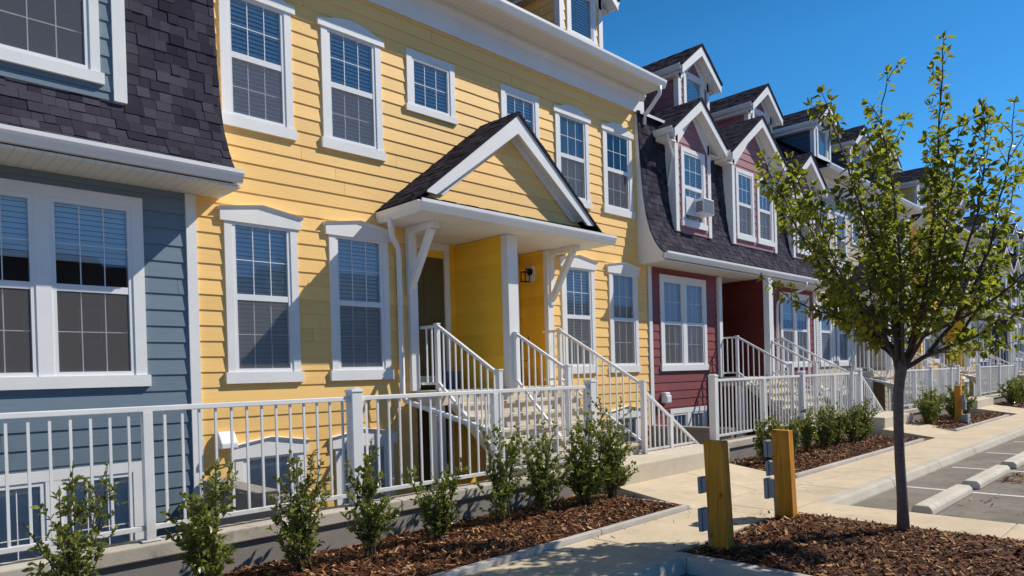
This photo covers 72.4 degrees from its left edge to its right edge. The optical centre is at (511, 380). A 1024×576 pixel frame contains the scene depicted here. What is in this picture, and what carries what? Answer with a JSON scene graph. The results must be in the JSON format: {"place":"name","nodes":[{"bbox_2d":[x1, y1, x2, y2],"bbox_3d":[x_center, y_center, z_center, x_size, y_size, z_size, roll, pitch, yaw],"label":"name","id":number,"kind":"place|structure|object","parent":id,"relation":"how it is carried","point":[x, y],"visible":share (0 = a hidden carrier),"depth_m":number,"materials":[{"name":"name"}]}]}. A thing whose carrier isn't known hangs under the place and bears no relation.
{"place":"outdoors","nodes":[
{"label":"outdoors","id":0,"kind":"place"},
{"bbox_2d":[0,0,243,562],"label":"row house","id":1,"kind":"structure","parent":0,"point":[113,141],"depth_m":7.09,"materials":[{"name":"blue"}]},
{"bbox_2d":[0,0,104,85],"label":"window","id":2,"kind":"structure","parent":1,"relation":"in","point":[90,71],"depth_m":6.72,"materials":[{"name":"white paint"}]},
{"bbox_2d":[0,461,143,562],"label":"window","id":3,"kind":"structure","parent":1,"relation":"in","point":[18,483],"depth_m":6.81,"materials":[{"name":"white paint"}]},
{"bbox_2d":[0,178,151,389],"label":"window","id":4,"kind":"structure","parent":1,"relation":"in","point":[41,200],"depth_m":6.92,"materials":[{"name":"white paint"}]},
{"bbox_2d":[441,371,460,388],"bbox_3d":[-0.934,-0.002,10.682,0.312,0.270,0.320,-2,1,-45],"label":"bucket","id":5,"kind":"object","parent":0,"point":[452,379],"visible":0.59,"depth_m":10.57,"materials":[{"name":"blue plastic"}]},
{"bbox_2d":[617,463,795,508],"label":"walkway","id":6,"kind":"structure","parent":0,"point":[681,488],"depth_m":9.35,"materials":[{"name":"concrete"}]},
{"bbox_2d":[634,43,833,437],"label":"row house","id":7,"kind":"structure","parent":0,"point":[706,293],"depth_m":15.62,"materials":[{"name":"red"}]},
{"bbox_2d":[659,274,708,370],"bbox_3d":[3.639,-1.195,14.906,1.870,1.980,0.141,-2,1,-45],"label":"window","id":8,"kind":"structure","parent":7,"relation":"in","point":[683,309],"depth_m":14.86,"materials":[{"name":"glass"}]},
{"bbox_2d":[670,406,706,426],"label":"window","id":9,"kind":"structure","parent":7,"relation":"in","point":[689,416],"depth_m":15.01,"materials":[{"name":"white paint"}]},
{"bbox_2d":[680,146,707,230],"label":"window","id":10,"kind":"structure","parent":7,"relation":"in","point":[685,153],"depth_m":14.68,"materials":[{"name":"white paint"}]},
{"bbox_2d":[683,71,704,102],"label":"window","id":11,"kind":"structure","parent":7,"relation":"in","point":[688,78],"depth_m":15.88,"materials":[{"name":"white paint"}]},
{"bbox_2d":[686,196,713,217],"bbox_3d":[3.901,-3.611,14.569,0.700,0.380,0.312,-2,1,-45],"label":"air conditioner","id":12,"kind":"object","parent":7,"relation":"attached to","point":[702,208],"visible":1,"depth_m":14.53,"materials":[{"name":"white plastic"}]},
{"bbox_2d":[735,167,755,242],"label":"window","id":13,"kind":"structure","parent":7,"relation":"in","point":[740,174],"depth_m":16.33,"materials":[{"name":"white paint"}]},
{"bbox_2d":[756,175,774,247],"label":"window","id":14,"kind":"structure","parent":7,"relation":"in","point":[768,240],"depth_m":17.03,"materials":[{"name":"white paint"}]},
{"bbox_2d":[779,291,811,367],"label":"window","id":15,"kind":"structure","parent":7,"relation":"in","point":[793,316],"depth_m":18.76,"materials":[{"name":"glass"}]},
{"bbox_2d":[747,382,846,424],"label":"front steps","id":16,"kind":"structure","parent":7,"relation":"attached to","point":[789,400],"depth_m":15.57,"materials":[{"name":"concrete"}]},
{"bbox_2d":[723,335,793,422],"bbox_3d":[5.403,-0.045,15.434,0.084,1.935,1.622,-2,1,-45],"label":"stair railing","id":17,"kind":"object","parent":16,"relation":"on","point":[789,365],"visible":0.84,"depth_m":15.47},
{"bbox_2d":[771,340,817,412],"bbox_3d":[6.455,-0.028,16.035,0.084,1.835,1.078,-2,1,-45],"label":"stair railing","id":18,"kind":"object","parent":16,"relation":"on","point":[815,367],"visible":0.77,"depth_m":16.01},
{"bbox_2d":[774,337,853,413],"bbox_3d":[7.207,-0.091,16.937,0.084,1.965,2.022,-2,1,-45],"label":"stair railing","id":19,"kind":"object","parent":16,"relation":"on","point":[782,339],"visible":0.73,"depth_m":16.76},
{"bbox_2d":[464,412,1023,575],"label":"sidewalk","id":20,"kind":"structure","parent":0,"point":[623,549],"depth_m":7.46,"materials":[{"name":"concrete"}]},
{"bbox_2d":[587,0,1023,229],"label":"sky","id":21,"kind":"structure","parent":0,"point":[795,47],"materials":[{"name":"blue"}]},
{"bbox_2d":[772,102,922,417],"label":"row house","id":22,"kind":"structure","parent":0,"point":[798,133],"depth_m":21.25,"materials":[{"name":"blue"}]},
{"bbox_2d":[816,125,829,161],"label":"window","id":23,"kind":"structure","parent":22,"relation":"in","point":[819,128],"depth_m":21.04,"materials":[{"name":"white paint"}]},
{"bbox_2d":[818,295,833,366],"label":"window","id":24,"kind":"structure","parent":22,"relation":"in","point":[828,346],"depth_m":20.37,"materials":[{"name":"glass"}]},
{"bbox_2d":[834,210,847,267],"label":"window","id":25,"kind":"structure","parent":22,"relation":"in","point":[836,213],"depth_m":21.28,"materials":[{"name":"white paint"}]},
{"bbox_2d":[838,307,850,365],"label":"window","id":26,"kind":"structure","parent":22,"relation":"in","point":[843,342],"depth_m":21.32,"materials":[{"name":"glass"}]},
{"bbox_2d":[875,375,948,405],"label":"front steps","id":27,"kind":"structure","parent":22,"relation":"attached to","point":[890,387],"depth_m":21.41,"materials":[{"name":"concrete"}]},
{"bbox_2d":[856,341,913,403],"bbox_3d":[11.335,-0.255,21.307,0.084,1.935,1.622,-2,1,-45],"label":"stair railing","id":28,"kind":"object","parent":27,"relation":"on","point":[868,364],"visible":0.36,"depth_m":21.43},
{"bbox_2d":[892,343,952,395],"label":"stair railing","id":29,"kind":"object","parent":27,"relation":"on","point":[951,377],"visible":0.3,"depth_m":22.52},
{"bbox_2d":[681,511,1023,575],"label":"mulch","id":30,"kind":"object","parent":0,"point":[815,545],"visible":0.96,"depth_m":6.11,"materials":[{"name":"brown wood"}]},
{"bbox_2d":[697,440,734,549],"bbox_3d":[1.853,1.125,6.427,0.124,1.150,0.304,0,-4,-45],"label":"timber post","id":31,"kind":"object","parent":30,"relation":"on","point":[715,518],"visible":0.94,"depth_m":6.35,"materials":[{"name":"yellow wood"}]},
{"bbox_2d":[763,429,797,517],"bbox_3d":[2.928,1.099,7.680,0.134,1.120,0.324,-1,-2,-45],"label":"timber post","id":32,"kind":"object","parent":30,"relation":"on","point":[780,488],"visible":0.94,"depth_m":7.60,"materials":[{"name":"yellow wood"}]},
{"bbox_2d":[754,29,1023,531],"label":"young tree","id":33,"kind":"object","parent":30,"relation":"on","point":[891,272],"visible":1,"depth_m":6.60,"materials":[{"name":"green plant"}]},
{"bbox_2d":[681,435,1023,575],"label":"parking lot","id":34,"kind":"structure","parent":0,"point":[1008,509],"depth_m":9.58,"materials":[{"name":"asphalt"}]},
{"bbox_2d":[610,555,684,575],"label":"car","id":35,"kind":"structure","parent":34,"relation":"on","point":[666,565],"depth_m":5.94,"materials":[{"name":"metal"}]},
{"bbox_2d":[668,552,810,575],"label":"kerb","id":36,"kind":"structure","parent":34,"relation":"on","point":[698,565],"depth_m":5.91,"materials":[{"name":"concrete"}]},
{"bbox_2d":[814,426,1023,505],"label":"kerb","id":37,"kind":"structure","parent":34,"relation":"on","point":[860,493],"depth_m":11.04,"materials":[{"name":"concrete"}]},
{"bbox_2d":[911,484,972,514],"bbox_3d":[5.463,1.500,8.853,1.900,0.115,0.229,-2,1,-45],"label":"wheel stop","id":38,"kind":"object","parent":34,"relation":"on","point":[942,500],"visible":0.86,"depth_m":8.61,"materials":[{"name":"concrete"}]},
{"bbox_2d":[961,465,1010,488],"bbox_3d":[7.143,1.440,10.517,2.030,0.115,0.229,-2,1,-45],"label":"wheel stop","id":39,"kind":"object","parent":34,"relation":"on","point":[981,480],"visible":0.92,"depth_m":10.24,"materials":[{"name":"concrete"}]},
{"bbox_2d":[1000,451,1023,468],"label":"wheel stop","id":40,"kind":"object","parent":34,"relation":"on","point":[1015,461],"visible":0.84,"depth_m":11.68,"materials":[{"name":"concrete"}]},
{"bbox_2d":[797,502,1023,540],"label":"pavement","id":41,"kind":"structure","parent":0,"point":[969,525],"depth_m":7.32,"materials":[{"name":"concrete"}]},
{"bbox_2d":[882,422,955,437],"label":"walkway","id":42,"kind":"structure","parent":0,"point":[916,430],"depth_m":16.27,"materials":[{"name":"concrete"}]},
{"bbox_2d":[892,166,988,397],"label":"row house","id":43,"kind":"structure","parent":0,"point":[910,186],"depth_m":28.38,"materials":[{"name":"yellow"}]},
{"bbox_2d":[960,370,1005,393],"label":"front steps","id":44,"kind":"structure","parent":43,"relation":"attached to","point":[971,378],"depth_m":28.30,"materials":[{"name":"concrete"}]},
{"bbox_2d":[945,345,990,385],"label":"stair railing","id":45,"kind":"object","parent":44,"relation":"on","point":[989,363],"visible":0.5,"depth_m":28.25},
{"bbox_2d":[871,413,1014,440],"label":"ground","id":46,"kind":"structure","parent":0,"point":[925,439],"depth_m":15.51,"materials":[{"name":"concrete"}]},
{"bbox_2d":[224,493,679,575],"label":"mulch","id":47,"kind":"object","parent":46,"relation":"on","point":[464,542],"visible":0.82,"depth_m":6.67,"materials":[{"name":"brown wood"}]},
{"bbox_2d":[22,461,127,575],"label":"shrub","id":48,"kind":"object","parent":47,"relation":"on","point":[66,562],"visible":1,"depth_m":4.59,"materials":[{"name":"green plant"}]},
{"bbox_2d":[159,457,244,575],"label":"shrub","id":49,"kind":"object","parent":47,"relation":"on","point":[207,552],"visible":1,"depth_m":5.16,"materials":[{"name":"green plant"}]},
{"bbox_2d":[266,449,332,571],"bbox_3d":[-1.765,1.086,5.747,0.529,1.054,0.594,-2,1,-45],"label":"shrub","id":50,"kind":"object","parent":47,"relation":"on","point":[296,515],"visible":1,"depth_m":5.75,"materials":[{"name":"green plant"}]},
{"bbox_2d":[339,438,403,556],"bbox_3d":[-1.298,1.058,6.154,0.516,1.074,0.650,-2,1,-45],"label":"shrub","id":51,"kind":"object","parent":47,"relation":"on","point":[369,523],"visible":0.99,"depth_m":6.14,"materials":[{"name":"green plant"}]},
{"bbox_2d":[401,457,469,540],"bbox_3d":[-0.717,1.173,6.790,0.628,0.807,0.471,-2,1,-45],"label":"shrub","id":52,"kind":"object","parent":47,"relation":"on","point":[438,515],"visible":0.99,"depth_m":6.72,"materials":[{"name":"green plant"}]},
{"bbox_2d":[471,417,529,521],"bbox_3d":[-0.091,0.975,7.410,0.545,1.156,0.598,-2,1,-32],"label":"shrub","id":53,"kind":"object","parent":47,"relation":"on","point":[503,490],"visible":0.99,"depth_m":7.37,"materials":[{"name":"green plant"}]},
{"bbox_2d":[513,415,573,514],"bbox_3d":[0.349,0.961,7.894,0.627,1.152,0.659,-2,1,-45],"label":"shrub","id":54,"kind":"object","parent":47,"relation":"on","point":[542,485],"visible":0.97,"depth_m":7.81,"materials":[{"name":"green plant"}]},
{"bbox_2d":[560,410,614,504],"bbox_3d":[0.869,0.943,8.371,0.686,1.151,0.575,-2,1,-23],"label":"shrub","id":55,"kind":"object","parent":47,"relation":"on","point":[587,474],"visible":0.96,"depth_m":8.29,"materials":[{"name":"green plant"}]},
{"bbox_2d":[578,392,638,497],"bbox_3d":[1.284,0.823,8.749,0.741,1.362,0.692,-1,1,38],"label":"shrub","id":56,"kind":"object","parent":47,"relation":"on","point":[615,457],"visible":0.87,"depth_m":8.69,"materials":[{"name":"green plant"}]},
{"bbox_2d":[430,497,689,575],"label":"bed edging","id":57,"kind":"object","parent":46,"relation":"on","point":[508,558],"visible":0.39,"depth_m":6.64,"materials":[{"name":"concrete"}]},
{"bbox_2d":[598,444,728,494],"bbox_3d":[2.240,1.542,10.418,2.800,0.920,0.700,-2,1,-45],"label":"landing","id":58,"kind":"object","parent":46,"relation":"on","point":[657,463],"visible":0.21,"depth_m":10.01,"materials":[{"name":"concrete"}]},
{"bbox_2d":[638,385,698,451],"bbox_3d":[2.569,0.636,11.141,1.850,1.174,0.060,-2,1,-45],"label":"stair railing","id":59,"kind":"object","parent":58,"relation":"on","point":[671,420],"visible":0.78,"depth_m":10.98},
{"bbox_2d":[729,433,918,472],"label":"mulch","id":60,"kind":"object","parent":46,"relation":"on","point":[817,456],"visible":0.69,"depth_m":12.68,"materials":[{"name":"brown wood"}]},
{"bbox_2d":[752,411,782,462],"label":"shrub","id":61,"kind":"object","parent":60,"relation":"on","point":[759,446],"visible":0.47,"depth_m":11.48,"materials":[{"name":"green plant"}]},
{"bbox_2d":[767,416,806,455],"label":"shrub","id":62,"kind":"object","parent":60,"relation":"on","point":[797,429],"visible":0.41,"depth_m":12.09,"materials":[{"name":"green plant"}]},
{"bbox_2d":[792,406,826,452],"bbox_3d":[5.348,0.918,12.787,0.466,0.883,0.661,-2,1,-16],"label":"shrub","id":63,"kind":"object","parent":60,"relation":"on","point":[807,438],"visible":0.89,"depth_m":12.69,"materials":[{"name":"green plant"}]},
{"bbox_2d":[811,404,839,449],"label":"shrub","id":64,"kind":"object","parent":60,"relation":"on","point":[823,437],"visible":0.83,"depth_m":13.16,"materials":[{"name":"green plant"}]},
{"bbox_2d":[824,400,849,445],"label":"shrub","id":65,"kind":"object","parent":60,"relation":"on","point":[843,416],"visible":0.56,"depth_m":13.68,"materials":[{"name":"green plant"}]},
{"bbox_2d":[842,399,869,441],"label":"shrub","id":66,"kind":"object","parent":60,"relation":"on","point":[852,427],"visible":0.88,"depth_m":14.09,"materials":[{"name":"green plant"}]},
{"bbox_2d":[842,397,878,439],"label":"shrub","id":67,"kind":"object","parent":60,"relation":"on","point":[864,419],"visible":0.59,"depth_m":14.65,"materials":[{"name":"green plant"}]},
{"bbox_2d":[795,438,923,477],"bbox_3d":[5.969,1.402,13.144,6.400,0.150,1.475,-2,1,-45],"label":"bed edging","id":68,"kind":"object","parent":46,"relation":"on","point":[833,465],"visible":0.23,"depth_m":11.88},
{"bbox_2d":[865,411,913,435],"bbox_3d":[9.258,1.292,17.368,2.240,0.920,0.700,-2,1,-45],"label":"landing","id":69,"kind":"object","parent":46,"relation":"on","point":[882,420],"visible":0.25,"depth_m":16.57,"materials":[{"name":"concrete"}]},
{"bbox_2d":[862,376,884,414],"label":"stair railing","id":70,"kind":"object","parent":69,"relation":"on","point":[868,392],"visible":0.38,"depth_m":17.50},
{"bbox_2d":[914,411,1004,428],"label":"mulch","id":71,"kind":"object","parent":46,"relation":"on","point":[944,421],"visible":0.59,"depth_m":19.01,"materials":[{"name":"brown wood"}]},
{"bbox_2d":[909,386,945,424],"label":"shrub","id":72,"kind":"object","parent":71,"relation":"on","point":[930,414],"visible":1,"depth_m":17.73,"materials":[{"name":"green plant"}]},
{"bbox_2d":[939,381,965,419],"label":"shrub","id":73,"kind":"object","parent":71,"relation":"on","point":[950,407],"visible":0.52,"depth_m":19.50,"materials":[{"name":"green plant"}]},
{"bbox_2d":[946,382,976,413],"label":"shrub","id":74,"kind":"object","parent":71,"relation":"on","point":[971,402],"visible":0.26,"depth_m":20.02,"materials":[{"name":"green plant"}]},
{"bbox_2d":[954,385,970,423],"bbox_3d":[11.735,0.728,18.229,0.284,1.199,0.314,-2,1,-45],"label":"timber post","id":75,"kind":"object","parent":71,"relation":"on","point":[960,405],"visible":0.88,"depth_m":18.20,"materials":[{"name":"yellow wood"}]},
{"bbox_2d":[944,414,1008,431],"bbox_3d":[12.221,1.180,19.334,6.000,0.150,1.475,-2,1,-45],"label":"bed edging","id":76,"kind":"object","parent":46,"relation":"on","point":[979,423],"visible":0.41,"depth_m":18.30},
{"bbox_2d":[965,397,993,412],"bbox_3d":[15.630,1.066,23.677,2.300,0.920,0.700,-2,1,-45],"label":"landing","id":77,"kind":"object","parent":46,"relation":"on","point":[979,402],"visible":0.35,"depth_m":23.18,"materials":[{"name":"concrete"}]},
{"bbox_2d":[994,400,1023,407],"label":"mulch","id":78,"kind":"object","parent":46,"relation":"on","point":[1016,404],"visible":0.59,"depth_m":25.16,"materials":[{"name":"brown wood"}]},
{"bbox_2d":[997,375,1023,405],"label":"shrub","id":79,"kind":"object","parent":78,"relation":"on","point":[1011,392],"visible":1,"depth_m":24.93,"materials":[{"name":"green plant"}]},
{"bbox_2d":[963,214,1023,395],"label":"row house","id":80,"kind":"structure","parent":0,"point":[1015,264],"depth_m":35.29,"materials":[{"name":"blue"}]},
{"bbox_2d":[976,405,1023,413],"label":"walkway","id":81,"kind":"structure","parent":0,"point":[999,409],"depth_m":22.54,"materials":[{"name":"concrete"}]},
{"bbox_2d":[997,223,1023,379],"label":"row house","id":82,"kind":"structure","parent":0,"point":[1019,327],"depth_m":40.11,"materials":[{"name":"grey"}]},
{"label":"ground","id":83,"kind":"structure","parent":0,"visible":0},
{"bbox_2d":[203,478,294,524],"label":"dividing wall","id":84,"kind":"structure","parent":83,"relation":"on","point":[241,500],"depth_m":7.00,"materials":[{"name":"concrete"}]},
{"bbox_2d":[0,469,598,575],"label":"retaining wall","id":85,"kind":"structure","parent":83,"relation":"on","point":[254,540],"depth_m":6.16,"materials":[{"name":"concrete"}]},
{"bbox_2d":[0,379,597,554],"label":"railing fence","id":86,"kind":"object","parent":85,"relation":"on","point":[353,398],"visible":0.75,"depth_m":6.36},
{"bbox_2d":[193,0,666,509],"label":"row house","id":87,"kind":"structure","parent":83,"relation":"on","point":[463,172],"depth_m":9.67,"materials":[{"name":"yellow"}]},
{"bbox_2d":[218,0,296,140],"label":"window","id":88,"kind":"structure","parent":87,"relation":"in","point":[280,11],"depth_m":8.36,"materials":[{"name":"white paint"}]},
{"bbox_2d":[216,205,303,383],"bbox_3d":[-2.969,-1.023,8.336,1.040,2.106,0.161,-2,1,-45],"label":"window","id":89,"kind":"structure","parent":87,"relation":"in","point":[257,218],"depth_m":8.35,"materials":[{"name":"white paint"}]},
{"bbox_2d":[228,436,310,509],"bbox_3d":[-2.883,1.335,8.377,1.000,1.346,0.161,-2,1,-45],"label":"window","id":90,"kind":"structure","parent":87,"relation":"in","point":[240,458],"depth_m":8.36,"materials":[{"name":"white paint"}]},
{"bbox_2d":[316,16,385,161],"bbox_3d":[-2.124,-3.842,9.244,1.000,1.740,0.131,-2,1,-45],"label":"window","id":91,"kind":"structure","parent":87,"relation":"in","point":[345,32],"depth_m":9.25,"materials":[{"name":"white paint"}]},
{"bbox_2d":[323,220,393,380],"bbox_3d":[-2.017,-1.057,9.278,1.040,2.106,0.161,-2,1,-45],"label":"window","id":92,"kind":"structure","parent":87,"relation":"in","point":[349,362],"depth_m":9.31,"materials":[{"name":"white paint"}]},
{"bbox_2d":[332,428,398,505],"bbox_3d":[-1.949,1.302,9.302,1.030,1.346,0.161,-2,1,-45],"label":"window","id":93,"kind":"structure","parent":87,"relation":"in","point":[372,433],"depth_m":9.42,"materials":[{"name":"white paint"}]},
{"bbox_2d":[405,47,457,125],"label":"window","id":94,"kind":"structure","parent":87,"relation":"in","point":[414,59],"depth_m":10.19,"materials":[{"name":"white paint"}]},
{"bbox_2d":[416,240,451,388],"bbox_3d":[-1.380,-0.994,10.749,1.080,2.280,0.105,-2,1,-45],"label":"door","id":95,"kind":"structure","parent":87,"relation":"in","point":[434,306],"depth_m":10.89,"materials":[{"name":"white paint"}]},
{"bbox_2d":[417,376,454,490],"bbox_3d":[-1.324,1.075,10.766,1.080,2.280,0.105,-2,1,-45],"label":"door","id":96,"kind":"structure","parent":87,"relation":"in","point":[425,415],"depth_m":10.78,"materials":[{"name":"white paint"}]},
{"bbox_2d":[500,83,539,140],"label":"window","id":97,"kind":"structure","parent":87,"relation":"in","point":[507,93],"depth_m":11.53,"materials":[{"name":"white paint"}]},
{"bbox_2d":[448,396,641,476],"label":"front steps","id":98,"kind":"structure","parent":87,"relation":"attached to","point":[473,431],"depth_m":9.77,"materials":[{"name":"concrete"}]},
{"bbox_2d":[420,323,502,460],"bbox_3d":[-0.699,0.172,9.392,0.084,1.935,1.622,-2,1,-45],"label":"stair railing","id":99,"kind":"object","parent":98,"relation":"on","point":[497,373],"visible":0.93,"depth_m":9.39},
{"bbox_2d":[513,331,572,448],"bbox_3d":[0.431,0.186,10.071,0.084,1.835,1.078,-2,1,-45],"label":"stair railing","id":100,"kind":"object","parent":98,"relation":"on","point":[566,368],"visible":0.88,"depth_m":10.05,"materials":[{"name":"metal"}]},
{"bbox_2d":[542,328,647,453],"bbox_3d":[1.261,0.120,11.050,0.084,1.965,2.022,-2,1,-45],"label":"stair railing","id":101,"kind":"object","parent":98,"relation":"on","point":[643,408],"visible":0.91,"depth_m":10.79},
{"bbox_2d":[552,105,591,209],"bbox_3d":[1.044,-3.955,12.388,1.000,1.740,0.141,-2,1,-45],"label":"window","id":102,"kind":"structure","parent":87,"relation":"in","point":[571,132],"depth_m":12.49,"materials":[{"name":"white paint"}]},
{"bbox_2d":[558,255,598,373],"bbox_3d":[1.176,-1.170,12.440,1.040,2.106,0.161,-2,1,-45],"label":"window","id":103,"kind":"structure","parent":87,"relation":"in","point":[586,323],"depth_m":12.52,"materials":[{"name":"glass"}]},
{"bbox_2d":[566,0,597,45],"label":"window","id":104,"kind":"structure","parent":87,"relation":"in","point":[591,4],"depth_m":13.15,"materials":[{"name":"white paint"}]},
{"bbox_2d":[600,123,634,219],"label":"window","id":105,"kind":"structure","parent":87,"relation":"in","point":[616,130],"depth_m":13.32,"materials":[{"name":"white paint"}]},
{"bbox_2d":[605,262,640,372],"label":"window","id":106,"kind":"structure","parent":87,"relation":"in","point":[622,276],"depth_m":13.46,"materials":[{"name":"glass"}]},
{"bbox_2d":[609,406,640,451],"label":"window","id":107,"kind":"structure","parent":87,"relation":"in","point":[613,412],"depth_m":13.53,"materials":[{"name":"white paint"}]},
{"bbox_2d":[648,425,734,447],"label":"dividing wall","id":108,"kind":"structure","parent":83,"relation":"on","point":[699,434],"depth_m":13.18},
{"bbox_2d":[723,425,847,461],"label":"retaining wall","id":109,"kind":"structure","parent":83,"relation":"on","point":[741,447],"depth_m":12.35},
{"bbox_2d":[708,369,862,439],"bbox_3d":[5.843,0.391,14.258,6.956,1.160,0.136,-2,1,-45],"label":"railing fence","id":110,"kind":"object","parent":109,"relation":"on","point":[714,380],"visible":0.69,"depth_m":13.42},
{"bbox_2d":[904,401,952,420],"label":"retaining wall","id":111,"kind":"structure","parent":83,"relation":"on","point":[917,416],"depth_m":19.48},
{"bbox_2d":[893,365,959,407],"bbox_3d":[12.421,0.157,20.772,6.276,1.160,0.136,-2,1,-45],"label":"railing fence","id":112,"kind":"object","parent":111,"relation":"on","point":[944,380],"visible":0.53,"depth_m":20.67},
{"bbox_2d":[981,392,1007,403],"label":"retaining wall","id":113,"kind":"structure","parent":83,"relation":"on","point":[998,399],"depth_m":26.56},
{"bbox_2d":[975,363,1017,396],"bbox_3d":[18.936,-0.074,27.221,6.736,1.160,0.136,-2,1,-45],"label":"railing fence","id":114,"kind":"object","parent":113,"relation":"on","point":[988,372],"visible":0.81,"depth_m":26.47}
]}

